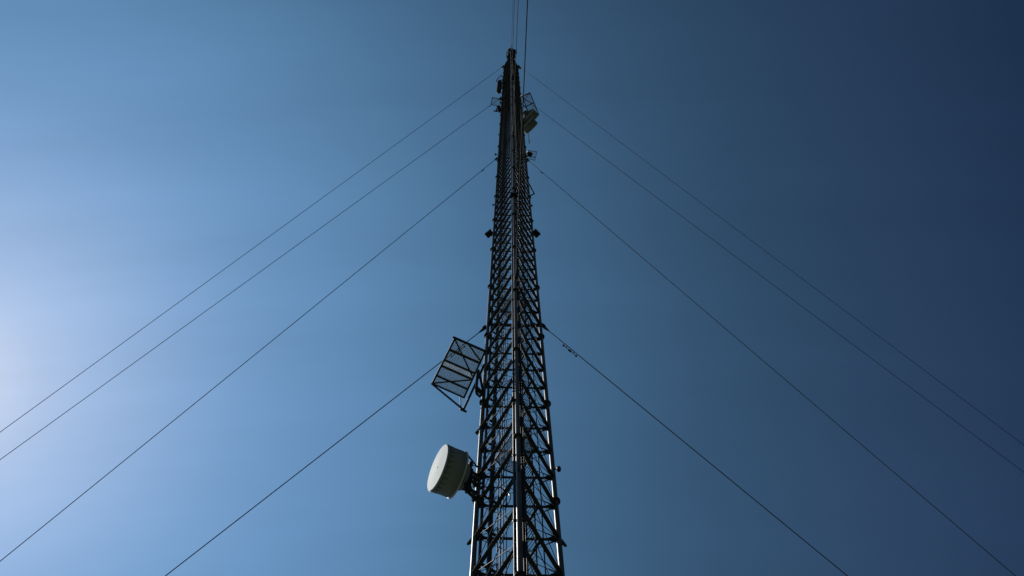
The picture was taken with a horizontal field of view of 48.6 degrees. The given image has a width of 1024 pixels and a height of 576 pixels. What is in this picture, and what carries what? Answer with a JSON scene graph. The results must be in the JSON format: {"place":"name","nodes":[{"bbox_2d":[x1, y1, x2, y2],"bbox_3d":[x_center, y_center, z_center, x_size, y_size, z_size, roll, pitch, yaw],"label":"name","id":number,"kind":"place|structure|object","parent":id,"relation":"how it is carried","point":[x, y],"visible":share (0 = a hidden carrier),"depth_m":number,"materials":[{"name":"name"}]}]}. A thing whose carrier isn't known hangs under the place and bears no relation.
{"place":"outdoors","nodes":[
{"label":"outdoors","id":0,"kind":"place"},
{"bbox_2d":[0,0,1023,575],"label":"sky","id":1,"kind":"structure","parent":0,"point":[873,149],"materials":[{"name":"blue"}]},
{"bbox_3d":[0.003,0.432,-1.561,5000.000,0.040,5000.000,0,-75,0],"label":"ground","id":2,"kind":"structure","parent":0,"visible":0},
{"bbox_2d":[0,157,497,560],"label":"guy wire","id":3,"kind":"object","parent":2,"relation":"attached to","point":[230,374],"visible":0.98,"depth_m":80.75,"materials":[{"name":"metal"}]},
{"bbox_2d":[0,97,501,459],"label":"guy wire","id":4,"kind":"object","parent":2,"relation":"attached to","point":[231,292],"visible":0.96,"depth_m":121.94,"materials":[{"name":"metal"}]},
{"bbox_2d":[0,65,503,431],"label":"guy wire","id":5,"kind":"object","parent":2,"relation":"attached to","point":[225,268],"visible":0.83,"depth_m":146.85,"materials":[{"name":"metal"}]},
{"bbox_2d":[165,325,485,575],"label":"guy wire","id":6,"kind":"object","parent":2,"relation":"attached to","point":[483,328],"visible":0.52,"depth_m":52.59,"materials":[{"name":"metal"}]},
{"bbox_2d":[511,0,514,79],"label":"guy wire","id":7,"kind":"object","parent":2,"relation":"attached to","point":[513,34],"visible":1,"depth_m":157.46,"materials":[{"name":"metal"}]},
{"bbox_2d":[512,8,517,133],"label":"guy wire","id":8,"kind":"object","parent":2,"relation":"attached to","point":[515,68],"visible":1,"depth_m":98.09,"materials":[{"name":"metal"}]},
{"bbox_2d":[467,50,566,575],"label":"guyed lattice mast","id":9,"kind":"object","parent":2,"relation":"on","point":[506,106],"visible":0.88,"depth_m":47.83,"materials":[{"name":"metal"}]},
{"bbox_2d":[431,336,485,412],"bbox_3d":[-2.071,3.632,49.120,2.273,3.866,2.823,24,-76,-7],"label":"ice shield","id":10,"kind":"object","parent":9,"relation":"attached to","point":[469,379],"visible":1,"depth_m":48.62,"materials":[{"name":"metal"}]},
{"bbox_2d":[427,444,506,507],"bbox_3d":[-1.554,6.713,39.349,2.504,3.971,1.744,25,-76,-7],"label":"drum dish antenna","id":11,"kind":"object","parent":9,"relation":"attached to","point":[451,473],"visible":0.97,"depth_m":38.83,"materials":[{"name":"metal"}]},
{"bbox_2d":[475,425,484,434],"bbox_3d":[-1.274,5.624,44.855,0.396,0.339,0.230,-32,-77,8],"label":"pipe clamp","id":12,"kind":"object","parent":9,"relation":"attached to","point":[477,431],"visible":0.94,"depth_m":44.76,"materials":[{"name":"metal"}]},
{"bbox_2d":[485,229,492,237],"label":"strobe light","id":13,"kind":"object","parent":9,"relation":"attached to","point":[488,233],"visible":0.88,"depth_m":78.85,"materials":[{"name":"metal"}]},
{"bbox_2d":[477,122,502,575],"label":"transmission line","id":14,"kind":"object","parent":9,"relation":"attached to","point":[483,484],"visible":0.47,"depth_m":43.85,"materials":[{"name":"black metal"}]},
{"bbox_2d":[486,178,503,575],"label":"transmission line","id":15,"kind":"object","parent":9,"relation":"attached to","point":[490,538],"visible":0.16,"depth_m":41.02,"materials":[{"name":"black metal"}]},
{"bbox_2d":[489,423,500,466],"bbox_3d":[-0.591,5.679,41.422,0.414,2.425,0.756,-14,-75,4],"label":"coaxial jumper","id":16,"kind":"object","parent":9,"relation":"attached to","point":[500,438],"visible":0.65,"depth_m":41.88,"materials":[{"name":"black rubber"}]},
{"bbox_2d":[491,97,502,105],"bbox_3d":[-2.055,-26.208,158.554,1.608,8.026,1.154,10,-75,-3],"label":"ice shield","id":17,"kind":"object","parent":9,"relation":"attached to","point":[496,101],"visible":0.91,"depth_m":156.78,"materials":[{"name":"metal"}]},
{"bbox_2d":[494,105,501,112],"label":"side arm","id":18,"kind":"object","parent":9,"relation":"attached to","point":[499,109],"visible":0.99,"depth_m":148.78},
{"bbox_2d":[496,80,502,93],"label":"stacked bay antenna","id":19,"kind":"object","parent":9,"relation":"attached to","point":[499,86],"visible":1,"depth_m":176.93,"materials":[{"name":"metal"}]},
{"bbox_2d":[496,120,506,572],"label":"coaxial cable","id":20,"kind":"object","parent":9,"relation":"attached to","point":[499,435],"visible":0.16,"depth_m":41.65,"materials":[{"name":"black rubber"}]},
{"bbox_2d":[499,156,506,575],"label":"coaxial cable","id":21,"kind":"object","parent":9,"relation":"attached to","point":[501,437],"visible":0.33,"depth_m":40.14,"materials":[{"name":"black rubber"}]},
{"bbox_2d":[502,162,507,575],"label":"coaxial cable","id":22,"kind":"object","parent":9,"relation":"attached to","point":[504,433],"visible":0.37,"depth_m":40.02,"materials":[{"name":"black rubber"}]},
{"bbox_2d":[505,298,507,575],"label":"coaxial cable","id":23,"kind":"object","parent":9,"relation":"attached to","point":[507,454],"visible":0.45,"depth_m":40.13,"materials":[{"name":"black rubber"}]},
{"bbox_2d":[506,48,516,59],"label":"top antenna","id":24,"kind":"object","parent":9,"relation":"on","point":[508,53],"visible":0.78,"depth_m":240.42,"materials":[{"name":"metal"}]},
{"bbox_2d":[510,55,516,573],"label":"transmission line","id":25,"kind":"object","parent":9,"relation":"attached to","point":[514,492],"visible":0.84,"depth_m":41.21,"materials":[{"name":"black metal"}]},
{"bbox_2d":[510,192,517,197],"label":"strobe light","id":26,"kind":"object","parent":9,"relation":"attached to","point":[515,194],"visible":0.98,"depth_m":79.25,"materials":[{"name":"metal"}]},
{"bbox_2d":[512,72,526,573],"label":"transmission line","id":27,"kind":"object","parent":9,"relation":"attached to","point":[523,506],"visible":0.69,"depth_m":40.00,"materials":[{"name":"black metal"}]},
{"bbox_2d":[513,98,527,575],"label":"coaxial cable","id":28,"kind":"object","parent":9,"relation":"attached to","point":[521,392],"visible":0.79,"depth_m":40.14,"materials":[{"name":"black rubber"}]},
{"bbox_2d":[525,152,532,157],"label":"antenna","id":29,"kind":"object","parent":9,"relation":"attached to","point":[529,154],"visible":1,"depth_m":110.95,"materials":[{"name":"metal"}]},
{"bbox_2d":[521,92,538,113],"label":"ice shield","id":30,"kind":"object","parent":9,"relation":"attached to","point":[530,103],"visible":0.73,"depth_m":158.79,"materials":[{"name":"metal"}]},
{"bbox_2d":[523,116,537,133],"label":"drum dish antenna","id":31,"kind":"object","parent":9,"relation":"attached to","point":[530,123],"visible":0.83,"depth_m":136.90,"materials":[{"name":"metal"}]},
{"bbox_2d":[523,108,538,118],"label":"drum dish antenna","id":32,"kind":"object","parent":9,"relation":"attached to","point":[531,113],"visible":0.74,"depth_m":144.63,"materials":[{"name":"metal"}]},
{"bbox_2d":[526,150,536,160],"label":"ice shield","id":33,"kind":"object","parent":9,"relation":"attached to","point":[531,156],"visible":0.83,"depth_m":112.53,"materials":[{"name":"metal"}]},
{"bbox_2d":[523,204,545,575],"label":"coaxial cable","id":34,"kind":"object","parent":9,"relation":"attached to","point":[537,436],"visible":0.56,"depth_m":41.07,"materials":[{"name":"black rubber"}]},
{"bbox_2d":[532,229,540,237],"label":"strobe light","id":35,"kind":"object","parent":9,"relation":"attached to","point":[536,232],"visible":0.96,"depth_m":78.85,"materials":[{"name":"metal"}]},
{"bbox_2d":[514,0,527,280],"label":"guy wire","id":36,"kind":"object","parent":2,"relation":"attached to","point":[515,277],"visible":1,"depth_m":49.37,"materials":[{"name":"metal"}]},
{"bbox_2d":[542,323,847,575],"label":"guy wire","id":37,"kind":"object","parent":2,"relation":"attached to","point":[546,328],"visible":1,"depth_m":54.07,"materials":[{"name":"metal"}]},
{"bbox_2d":[518,65,1021,443],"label":"guy wire","id":38,"kind":"object","parent":2,"relation":"attached to","point":[765,251],"visible":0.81,"depth_m":167.13,"materials":[{"name":"metal"}]},
{"bbox_2d":[527,158,1015,575],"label":"guy wire","id":39,"kind":"object","parent":2,"relation":"attached to","point":[787,381],"visible":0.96,"depth_m":82.33,"materials":[{"name":"metal"}]},
{"bbox_2d":[521,96,1022,471],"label":"guy wire","id":40,"kind":"object","parent":2,"relation":"attached to","point":[790,297],"visible":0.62,"depth_m":130.34,"materials":[{"name":"metal"}]}
]}

